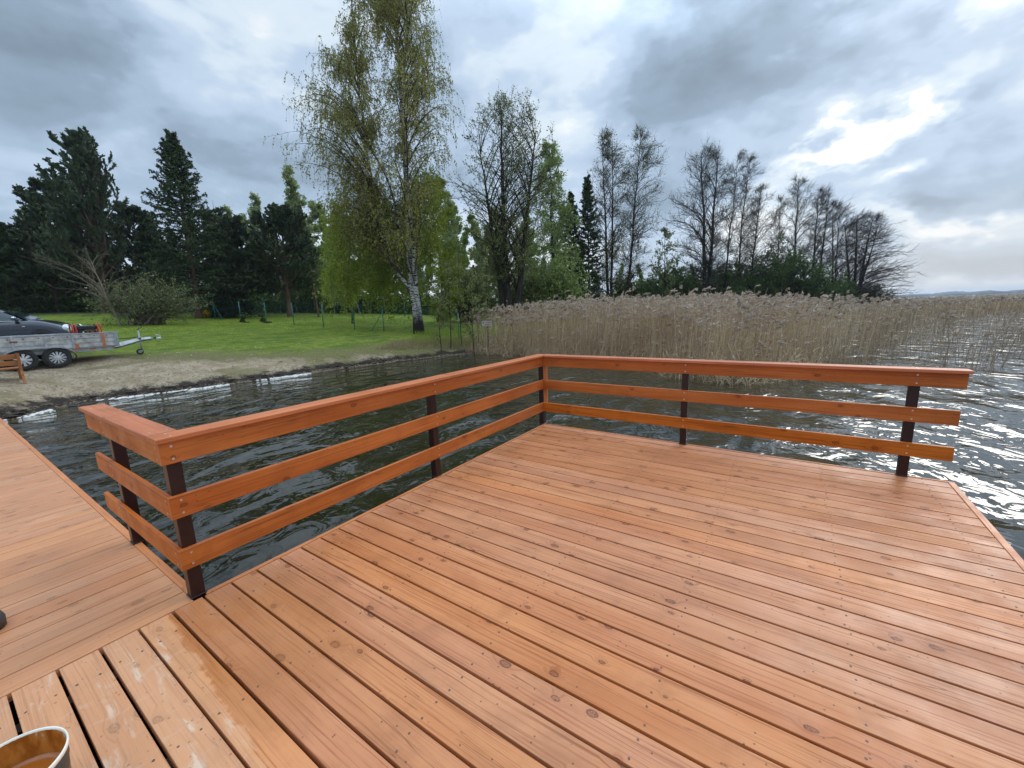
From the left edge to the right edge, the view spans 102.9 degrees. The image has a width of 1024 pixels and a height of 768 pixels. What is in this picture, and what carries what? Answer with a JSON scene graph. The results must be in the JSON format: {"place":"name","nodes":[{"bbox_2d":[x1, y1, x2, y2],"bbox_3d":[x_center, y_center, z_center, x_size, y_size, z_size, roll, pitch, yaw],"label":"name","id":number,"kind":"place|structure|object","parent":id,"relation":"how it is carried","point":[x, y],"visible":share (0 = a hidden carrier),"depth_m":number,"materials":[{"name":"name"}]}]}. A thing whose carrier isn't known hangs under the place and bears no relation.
{"place":"outdoors","nodes":[
{"label":"outdoors","id":0,"kind":"place"},
{"bbox_2d":[0,610,6,629],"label":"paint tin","id":1,"kind":"object","parent":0,"point":[3,621],"visible":1,"depth_m":2.25,"materials":[{"name":"grey metal"}]},
{"bbox_2d":[73,315,473,352],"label":"grass","id":2,"kind":"structure","parent":0,"point":[246,325],"depth_m":24.61,"materials":[{"name":"green plant"}]},
{"bbox_2d":[0,311,922,419],"bbox_3d":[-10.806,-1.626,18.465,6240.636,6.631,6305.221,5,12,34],"label":"ground","id":3,"kind":"structure","parent":0,"point":[74,380],"depth_m":15.76,"materials":[{"name":"green plant"}]},
{"bbox_2d":[0,353,26,383],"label":"garden bench","id":4,"kind":"object","parent":3,"relation":"on","point":[19,368],"visible":0.98,"depth_m":11.02,"materials":[{"name":"brown wood"}]},
{"bbox_2d":[17,188,44,279],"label":"birch tree","id":5,"kind":"object","parent":3,"relation":"on","point":[28,234],"depth_m":42.78,"materials":[{"name":"green plant"}]},
{"bbox_2d":[0,222,67,312],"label":"spruce tree","id":6,"kind":"object","parent":3,"relation":"on","point":[12,296],"visible":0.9,"depth_m":30.89,"materials":[{"name":"green plant"}]},
{"bbox_2d":[7,177,96,311],"bbox_3d":[-37.306,-11.050,32.546,6.770,10.892,5.520,5,12,34],"label":"pine tree","id":7,"kind":"object","parent":3,"relation":"on","point":[33,212],"visible":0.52,"depth_m":31.86,"materials":[{"name":"green plant"}]},
{"bbox_2d":[19,244,137,325],"bbox_3d":[-25.323,-5.971,24.738,5.427,5.309,3.820,-1,10,3],"label":"bare shrub","id":8,"kind":"object","parent":3,"relation":"on","point":[103,294],"visible":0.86,"depth_m":24.49,"materials":[{"name":"beige plant"}]},
{"bbox_2d":[28,126,129,312],"bbox_3d":[-32.613,-12.329,30.796,6.436,14.162,5.462,5,12,34],"label":"pine tree","id":9,"kind":"object","parent":3,"relation":"on","point":[85,175],"visible":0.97,"depth_m":30.12,"materials":[{"name":"green plant"}]},
{"bbox_2d":[42,225,115,309],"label":"spruce tree","id":10,"kind":"object","parent":3,"relation":"on","point":[87,287],"visible":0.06,"depth_m":36.97,"materials":[{"name":"green plant"}]},
{"bbox_2d":[0,326,160,370],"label":"flatbed trailer","id":11,"kind":"object","parent":3,"relation":"on","point":[53,350],"visible":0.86,"depth_m":12.59,"materials":[{"name":"metal"}]},
{"bbox_2d":[0,309,82,335],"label":"parked car","id":12,"kind":"object","parent":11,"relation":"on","point":[14,323],"visible":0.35,"depth_m":14.09,"materials":[{"name":"black paint"}]},
{"bbox_2d":[68,323,101,342],"bbox_3d":[-14.116,-1.641,13.544,0.504,0.716,0.684,5,12,34],"label":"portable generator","id":13,"kind":"object","parent":11,"relation":"in","point":[89,328],"visible":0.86,"depth_m":13.39,"materials":[{"name":"red metal"}]},
{"bbox_2d":[0,418,192,701],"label":"wooden walkway","id":14,"kind":"structure","parent":3,"relation":"on","point":[81,576],"depth_m":2.69,"materials":[{"name":"brown wood"}]},
{"bbox_2d":[92,200,189,301],"bbox_3d":[-32.655,-11.074,35.598,7.487,9.832,6.516,5,12,34],"label":"pine tree","id":15,"kind":"object","parent":3,"relation":"on","point":[124,214],"visible":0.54,"depth_m":35.11,"materials":[{"name":"green plant"}]},
{"bbox_2d":[75,267,212,325],"bbox_3d":[-22.756,-5.213,25.280,7.517,4.173,4.714,-1,10,4],"label":"thorn bush","id":16,"kind":"object","parent":3,"relation":"on","point":[146,312],"visible":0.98,"depth_m":24.98,"materials":[{"name":"green plant"}]},
{"bbox_2d":[132,225,201,311],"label":"spruce tree","id":17,"kind":"object","parent":3,"relation":"on","point":[155,233],"visible":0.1,"depth_m":37.90,"materials":[{"name":"green plant"}]},
{"bbox_2d":[165,233,199,291],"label":"spruce tree","id":18,"kind":"object","parent":3,"relation":"on","point":[183,258],"visible":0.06,"depth_m":41.79,"materials":[{"name":"green plant"}]},
{"bbox_2d":[121,129,257,318],"bbox_3d":[-24.291,-11.931,30.196,7.946,14.411,8.096,5,12,34],"label":"spruce tree","id":19,"kind":"object","parent":3,"relation":"on","point":[172,155],"visible":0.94,"depth_m":30.49,"materials":[{"name":"green plant"}]},
{"bbox_2d":[185,217,204,291],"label":"spruce tree","id":20,"kind":"object","parent":3,"relation":"on","point":[197,250],"visible":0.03,"depth_m":49.40,"materials":[{"name":"green plant"}]},
{"bbox_2d":[1,336,405,399],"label":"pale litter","id":21,"kind":"object","parent":3,"relation":"on","point":[149,375],"visible":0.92,"depth_m":13.67,"materials":[{"name":"beige"}]},
{"bbox_2d":[202,307,210,317],"bbox_3d":[-23.641,-5.449,31.528,0.654,0.941,0.786,-1,10,5],"label":"yellow shrub","id":22,"kind":"object","parent":3,"relation":"on","point":[205,313],"visible":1,"depth_m":31.39,"materials":[{"name":"yellow plant"}]},
{"bbox_2d":[1,355,425,418],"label":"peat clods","id":23,"kind":"object","parent":3,"relation":"on","point":[25,411],"visible":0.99,"depth_m":12.67,"materials":[{"name":"brown soil"}]},
{"bbox_2d":[196,200,246,290],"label":"pine tree","id":24,"kind":"object","parent":3,"relation":"on","point":[220,214],"visible":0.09,"depth_m":38.62,"materials":[{"name":"green plant"}]},
{"bbox_2d":[200,279,261,317],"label":"juniper","id":25,"kind":"object","parent":3,"relation":"on","point":[230,307],"visible":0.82,"depth_m":32.23,"materials":[{"name":"green plant"}]},
{"bbox_2d":[224,204,239,247],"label":"birch tree","id":26,"kind":"object","parent":3,"relation":"on","point":[229,212],"visible":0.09,"depth_m":51.84,"materials":[{"name":"green plant"}]},
{"bbox_2d":[197,214,276,314],"bbox_3d":[-23.755,-10.449,35.946,6.310,8.936,5.775,-2,10,0],"label":"pine tree","id":27,"kind":"object","parent":3,"relation":"on","point":[244,260],"visible":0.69,"depth_m":35.04,"materials":[{"name":"green plant"}]},
{"bbox_2d":[239,312,249,322],"bbox_3d":[-19.358,-4.700,29.505,1.136,1.025,0.567,5,12,34],"label":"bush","id":28,"kind":"object","parent":3,"relation":"on","point":[243,317],"visible":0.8,"depth_m":29.47,"materials":[{"name":"green plant"}]},
{"bbox_2d":[242,191,261,301],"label":"birch tree","id":29,"kind":"object","parent":3,"relation":"on","point":[256,203],"visible":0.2,"depth_m":46.75,"materials":[{"name":"green plant"}]},
{"bbox_2d":[253,268,269,299],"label":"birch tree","id":30,"kind":"object","parent":3,"relation":"on","point":[261,286],"visible":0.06,"depth_m":45.70,"materials":[{"name":"green plant"}]},
{"bbox_2d":[257,309,271,322],"bbox_3d":[-17.988,-4.828,29.464,1.112,1.206,0.749,5,12,34],"label":"seedling","id":31,"kind":"object","parent":3,"relation":"on","point":[261,316],"visible":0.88,"depth_m":29.49,"materials":[{"name":"green plant"}]},
{"bbox_2d":[240,202,323,316],"bbox_3d":[-19.776,-10.873,35.633,7.058,10.237,6.593,5,12,34],"label":"pine tree","id":32,"kind":"object","parent":3,"relation":"on","point":[282,220],"visible":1,"depth_m":35.19,"materials":[{"name":"green plant"}]},
{"bbox_2d":[273,234,299,312],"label":"birch tree","id":33,"kind":"object","parent":3,"relation":"on","point":[293,294],"visible":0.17,"depth_m":42.11,"materials":[{"name":"green plant"}]},
{"bbox_2d":[282,164,319,312],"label":"birch tree","id":34,"kind":"object","parent":3,"relation":"on","point":[291,183],"visible":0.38,"depth_m":40.93,"materials":[{"name":"green plant"}]},
{"bbox_2d":[0,284,602,316],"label":"undergrowth","id":35,"kind":"object","parent":3,"relation":"on","point":[71,301],"visible":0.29,"depth_m":44.18,"materials":[{"name":"green plant"}]},
{"bbox_2d":[292,204,324,316],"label":"spruce tree","id":36,"kind":"object","parent":3,"relation":"on","point":[310,247],"visible":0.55,"depth_m":36.92,"materials":[{"name":"green plant"}]},
{"bbox_2d":[306,199,320,295],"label":"birch tree","id":37,"kind":"object","parent":3,"relation":"on","point":[313,215],"visible":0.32,"depth_m":52.49,"materials":[{"name":"green plant"}]},
{"bbox_2d":[202,298,426,314],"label":"wire fence","id":38,"kind":"object","parent":3,"relation":"on","point":[328,309],"visible":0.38,"depth_m":42.91,"materials":[{"name":"green metal"}]},
{"bbox_2d":[311,248,329,311],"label":"birch tree","id":39,"kind":"object","parent":3,"relation":"on","point":[318,284],"visible":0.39,"depth_m":41.82,"materials":[{"name":"green plant"}]},
{"bbox_2d":[316,201,327,248],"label":"birch tree","id":40,"kind":"object","parent":3,"relation":"on","point":[319,226],"visible":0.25,"depth_m":52.87,"materials":[{"name":"green plant"}]},
{"bbox_2d":[189,296,459,336],"bbox_3d":[-14.807,-4.616,27.636,26.203,3.878,0.751,3,11,26],"label":"wire fence","id":41,"kind":"object","parent":3,"relation":"on","point":[213,306],"visible":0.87,"depth_m":25.82,"materials":[{"name":"green metal"}]},
{"bbox_2d":[318,201,339,297],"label":"birch tree","id":42,"kind":"object","parent":3,"relation":"on","point":[326,240],"visible":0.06,"depth_m":48.48,"materials":[{"name":"green plant"}]},
{"bbox_2d":[317,228,372,323],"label":"tree","id":43,"kind":"object","parent":3,"relation":"on","point":[337,302],"visible":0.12,"depth_m":29.98,"materials":[{"name":"green plant"}]},
{"bbox_2d":[263,0,465,334],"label":"birch tree","id":44,"kind":"object","parent":3,"relation":"on","point":[364,219],"visible":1,"depth_m":23.19,"materials":[{"name":"green plant"}]},
{"bbox_2d":[417,257,429,308],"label":"birch tree","id":45,"kind":"object","parent":3,"relation":"on","point":[421,274],"visible":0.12,"depth_m":45.00,"materials":[{"name":"green plant"}]},
{"bbox_2d":[415,206,437,294],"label":"birch tree","id":46,"kind":"object","parent":3,"relation":"on","point":[427,277],"visible":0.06,"depth_m":49.43,"materials":[{"name":"green plant"}]},
{"bbox_2d":[430,279,447,350],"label":"sapling","id":47,"kind":"object","parent":3,"relation":"on","point":[438,308],"visible":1,"depth_m":20.01,"materials":[{"name":"green plant"}]},
{"bbox_2d":[419,176,469,324],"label":"young birch","id":48,"kind":"object","parent":3,"relation":"on","point":[447,253],"visible":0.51,"depth_m":28.86,"materials":[{"name":"green plant"}]},
{"bbox_2d":[377,334,514,352],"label":"dry grass","id":49,"kind":"structure","parent":3,"relation":"on","point":[402,344],"depth_m":20.60,"materials":[{"name":"beige plant"}]},
{"bbox_2d":[439,260,456,346],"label":"sapling","id":50,"kind":"object","parent":3,"relation":"on","point":[450,293],"visible":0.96,"depth_m":20.61,"materials":[{"name":"green plant"}]},
{"bbox_2d":[438,197,459,293],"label":"birch tree","id":51,"kind":"object","parent":3,"relation":"on","point":[451,232],"visible":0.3,"depth_m":45.60,"materials":[{"name":"green plant"}]},
{"bbox_2d":[442,189,476,281],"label":"birch tree","id":52,"kind":"object","parent":3,"relation":"on","point":[460,225],"visible":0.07,"depth_m":48.54,"materials":[{"name":"green plant"}]},
{"bbox_2d":[452,234,468,345],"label":"sapling","id":53,"kind":"object","parent":3,"relation":"on","point":[457,266],"visible":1,"depth_m":21.05,"materials":[{"name":"green plant"}]},
{"bbox_2d":[453,226,473,276],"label":"birch tree","id":54,"kind":"object","parent":3,"relation":"on","point":[464,239],"visible":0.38,"depth_m":42.07,"materials":[{"name":"green plant"}]},
{"bbox_2d":[428,254,499,321],"bbox_3d":[-3.535,-7.405,32.804,5.447,6.032,5.628,5,12,34],"label":"green bush","id":55,"kind":"object","parent":3,"relation":"on","point":[465,279],"visible":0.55,"depth_m":32.30,"materials":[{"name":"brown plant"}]},
{"bbox_2d":[411,326,519,346],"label":"tall grass","id":56,"kind":"structure","parent":3,"relation":"on","point":[428,332],"depth_m":22.56,"materials":[{"name":"plant"}]},
{"bbox_2d":[462,267,482,352],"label":"sapling","id":57,"kind":"object","parent":3,"relation":"on","point":[471,312],"visible":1,"depth_m":20.08,"materials":[{"name":"green plant"}]},
{"bbox_2d":[468,219,486,346],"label":"sapling","id":58,"kind":"object","parent":3,"relation":"on","point":[473,233],"visible":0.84,"depth_m":21.54,"materials":[{"name":"green plant"}]},
{"bbox_2d":[469,225,490,299],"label":"birch tree","id":59,"kind":"object","parent":3,"relation":"on","point":[480,256],"visible":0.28,"depth_m":43.00,"materials":[{"name":"green plant"}]},
{"bbox_2d":[466,213,495,287],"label":"birch tree","id":60,"kind":"object","parent":3,"relation":"on","point":[474,224],"visible":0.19,"depth_m":51.86,"materials":[{"name":"green plant"}]},
{"bbox_2d":[482,321,491,344],"bbox_3d":[-1.234,-2.250,20.767,0.505,1.908,0.058,-2,10,0],"label":"warning sign","id":61,"kind":"object","parent":3,"relation":"on","point":[485,324],"visible":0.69,"depth_m":20.60,"materials":[{"name":"white metal"}]},
{"bbox_2d":[479,245,495,336],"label":"sapling","id":62,"kind":"object","parent":3,"relation":"on","point":[486,279],"visible":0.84,"depth_m":21.49,"materials":[{"name":"green plant"}]},
{"bbox_2d":[475,206,502,306],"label":"birch tree","id":63,"kind":"object","parent":3,"relation":"on","point":[492,279],"visible":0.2,"depth_m":43.62,"materials":[{"name":"green plant"}]},
{"bbox_2d":[439,85,569,325],"bbox_3d":[-0.656,-12.664,29.785,9.536,17.028,7.990,-4,10,-12],"label":"alder tree","id":64,"kind":"object","parent":3,"relation":"on","point":[506,246],"visible":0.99,"depth_m":28.72,"materials":[{"name":"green plant"}]},
{"bbox_2d":[0,424,1023,767],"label":"wooden platform","id":65,"kind":"structure","parent":3,"relation":"on","point":[550,596],"depth_m":2.06,"materials":[{"name":"brown wood"}]},
{"bbox_2d":[0,726,70,767],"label":"paint bucket","id":66,"kind":"object","parent":65,"relation":"on","point":[45,747],"visible":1,"depth_m":1.39,"materials":[{"name":"plastic"}]},
{"bbox_2d":[78,354,973,600],"bbox_3d":[0.107,0.813,4.335,7.147,1.908,3.123,-4,10,-11],"label":"deck railing","id":67,"kind":"object","parent":65,"relation":"attached to","point":[169,450],"visible":0.98,"depth_m":3.53,"materials":[{"name":"brown paint"}]},
{"bbox_2d":[511,228,526,286],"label":"birch tree","id":68,"kind":"object","parent":3,"relation":"on","point":[516,252],"visible":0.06,"depth_m":44.97,"materials":[{"name":"green plant"}]},
{"bbox_2d":[490,259,551,320],"bbox_3d":[1.230,-7.436,33.609,6.418,6.345,5.180,-3,10,-4],"label":"green bush","id":69,"kind":"object","parent":3,"relation":"on","point":[528,282],"visible":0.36,"depth_m":32.96,"materials":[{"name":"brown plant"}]},
{"bbox_2d":[518,212,539,271],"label":"birch tree","id":70,"kind":"object","parent":3,"relation":"on","point":[526,248],"visible":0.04,"depth_m":46.65,"materials":[{"name":"green plant"}]},
{"bbox_2d":[521,228,537,276],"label":"birch tree","id":71,"kind":"object","parent":3,"relation":"on","point":[531,253],"visible":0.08,"depth_m":44.62,"materials":[{"name":"green plant"}]},
{"bbox_2d":[542,209,566,275],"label":"birch tree","id":72,"kind":"object","parent":3,"relation":"on","point":[557,228],"visible":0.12,"depth_m":45.78,"materials":[{"name":"green plant"}]},
{"bbox_2d":[527,138,590,289],"bbox_3d":[3.896,-13.371,36.033,5.667,16.354,5.107,-3,10,-4],"label":"willow tree","id":73,"kind":"object","parent":3,"relation":"on","point":[558,205],"visible":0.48,"depth_m":35.83,"materials":[{"name":"green plant"}]},
{"bbox_2d":[524,240,594,320],"bbox_3d":[3.846,-8.117,32.646,5.460,7.181,4.887,0,10,12],"label":"green bush","id":74,"kind":"object","parent":3,"relation":"on","point":[559,288],"visible":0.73,"depth_m":32.14,"materials":[{"name":"green plant"}]},
{"bbox_2d":[559,191,586,314],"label":"spruce tree","id":75,"kind":"object","parent":3,"relation":"on","point":[571,231],"visible":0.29,"depth_m":38.74,"materials":[{"name":"green plant"}]},
{"bbox_2d":[571,174,612,313],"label":"spruce tree","id":76,"kind":"object","parent":3,"relation":"on","point":[587,200],"visible":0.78,"depth_m":37.74,"materials":[{"name":"green plant"}]},
{"bbox_2d":[591,274,603,297],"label":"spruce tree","id":77,"kind":"object","parent":3,"relation":"on","point":[597,287],"visible":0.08,"depth_m":60.76,"materials":[{"name":"green plant"}]},
{"bbox_2d":[581,123,647,304],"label":"alder tree","id":78,"kind":"object","parent":3,"relation":"on","point":[610,253],"visible":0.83,"depth_m":40.72,"materials":[{"name":"brown plant"}]},
{"bbox_2d":[613,263,623,296],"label":"birch tree","id":79,"kind":"object","parent":3,"relation":"on","point":[620,274],"visible":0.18,"depth_m":55.53,"materials":[{"name":"green plant"}]},
{"bbox_2d":[607,123,667,307],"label":"alder tree","id":80,"kind":"object","parent":3,"relation":"on","point":[635,236],"visible":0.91,"depth_m":41.71,"materials":[{"name":"brown plant"}]},
{"bbox_2d":[604,273,676,309],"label":"green bush","id":81,"kind":"object","parent":3,"relation":"on","point":[643,290],"visible":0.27,"depth_m":43.60,"materials":[{"name":"green plant"}]},
{"bbox_2d":[635,263,645,287],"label":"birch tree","id":82,"kind":"object","parent":3,"relation":"on","point":[638,282],"visible":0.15,"depth_m":56.99,"materials":[{"name":"green plant"}]},
{"bbox_2d":[647,227,684,299],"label":"thin tree","id":83,"kind":"object","parent":3,"relation":"on","point":[669,234],"visible":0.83,"depth_m":42.85,"materials":[{"name":"plant"}]},
{"bbox_2d":[636,253,708,298],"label":"green bush","id":84,"kind":"object","parent":3,"relation":"on","point":[678,278],"visible":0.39,"depth_m":44.21,"materials":[{"name":"green plant"}]},
{"bbox_2d":[658,134,739,309],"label":"alder tree","id":85,"kind":"object","parent":3,"relation":"on","point":[706,262],"visible":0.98,"depth_m":43.72,"materials":[{"name":"brown plant"}]},
{"bbox_2d":[687,253,756,299],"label":"green bush","id":86,"kind":"object","parent":3,"relation":"on","point":[734,289],"visible":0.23,"depth_m":46.02,"materials":[{"name":"green plant"}]},
{"bbox_2d":[708,149,751,298],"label":"alder tree","id":87,"kind":"object","parent":3,"relation":"on","point":[743,153],"visible":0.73,"depth_m":45.98,"materials":[{"name":"brown plant"}]},
{"bbox_2d":[727,151,768,289],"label":"alder tree","id":88,"kind":"object","parent":3,"relation":"on","point":[740,252],"visible":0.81,"depth_m":46.90,"materials":[{"name":"brown plant"}]},
{"bbox_2d":[718,246,785,296],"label":"green bush","id":89,"kind":"object","parent":3,"relation":"on","point":[760,281],"visible":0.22,"depth_m":47.53,"materials":[{"name":"green plant"}]},
{"bbox_2d":[735,182,784,301],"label":"alder tree","id":90,"kind":"object","parent":3,"relation":"on","point":[760,192],"visible":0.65,"depth_m":47.64,"materials":[{"name":"brown plant"}]},
{"bbox_2d":[760,194,803,291],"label":"alder tree","id":91,"kind":"object","parent":3,"relation":"on","point":[780,200],"visible":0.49,"depth_m":49.82,"materials":[{"name":"brown plant"}]},
{"bbox_2d":[736,230,851,312],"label":"green bush","id":92,"kind":"object","parent":3,"relation":"on","point":[806,286],"visible":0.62,"depth_m":47.55,"materials":[{"name":"green plant"}]},
{"bbox_2d":[765,173,837,291],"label":"alder tree","id":93,"kind":"object","parent":3,"relation":"on","point":[796,220],"visible":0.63,"depth_m":50.65,"materials":[{"name":"brown plant"}]},
{"bbox_2d":[796,182,858,285],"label":"alder tree","id":94,"kind":"object","parent":3,"relation":"on","point":[822,192],"visible":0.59,"depth_m":52.57,"materials":[{"name":"brown plant"}]},
{"bbox_2d":[811,270,865,310],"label":"green bush","id":95,"kind":"object","parent":3,"relation":"on","point":[843,290],"visible":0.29,"depth_m":51.52,"materials":[{"name":"green plant"}]},
{"bbox_2d":[812,199,878,305],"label":"alder tree","id":96,"kind":"object","parent":3,"relation":"on","point":[836,271],"visible":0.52,"depth_m":53.34,"materials":[{"name":"brown plant"}]},
{"bbox_2d":[824,207,923,306],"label":"alder tree","id":97,"kind":"object","parent":3,"relation":"on","point":[861,265],"visible":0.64,"depth_m":54.13,"materials":[{"name":"brown plant"}]},
{"bbox_2d":[857,280,892,309],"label":"green bush","id":98,"kind":"object","parent":3,"relation":"on","point":[878,293],"visible":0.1,"depth_m":56.41,"materials":[{"name":"green plant"}]},
{"bbox_2d":[0,0,1023,295],"label":"sky","id":99,"kind":"structure","parent":0,"point":[912,110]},
{"bbox_2d":[5,293,1023,767],"bbox_3d":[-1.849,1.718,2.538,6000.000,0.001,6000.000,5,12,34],"label":"water","id":100,"kind":"structure","parent":0,"point":[983,471],"depth_m":7.20,"materials":[{"name":"black liquid"}]},
{"bbox_2d":[3,373,310,420],"bbox_3d":[-10.401,0.297,11.962,1.336,0.045,9.041,5,13,35],"label":"foam","id":101,"kind":"object","parent":100,"relation":"on","point":[42,412],"visible":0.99,"depth_m":12.13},
{"bbox_2d":[460,285,1006,385],"bbox_3d":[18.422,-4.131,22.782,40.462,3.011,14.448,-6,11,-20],"label":"reed bed","id":102,"kind":"object","parent":100,"relation":"on","point":[718,319],"visible":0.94,"depth_m":15.89,"materials":[{"name":"beige plant"}]},
{"bbox_2d":[791,295,1023,372],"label":"sparse reeds","id":103,"kind":"object","parent":100,"relation":"in","point":[957,333],"visible":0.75,"depth_m":15.13,"materials":[{"name":"beige plant"}]},
{"bbox_2d":[835,293,1023,324],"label":"reed bed","id":104,"kind":"object","parent":100,"relation":"on","point":[1010,301],"visible":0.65,"depth_m":41.87,"materials":[{"name":"beige plant"}]},
{"bbox_2d":[893,290,1023,297],"bbox_3d":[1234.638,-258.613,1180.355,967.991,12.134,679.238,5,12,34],"label":"hills","id":105,"kind":"structure","parent":0,"point":[989,292],"depth_m":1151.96,"materials":[{"name":"grey"}]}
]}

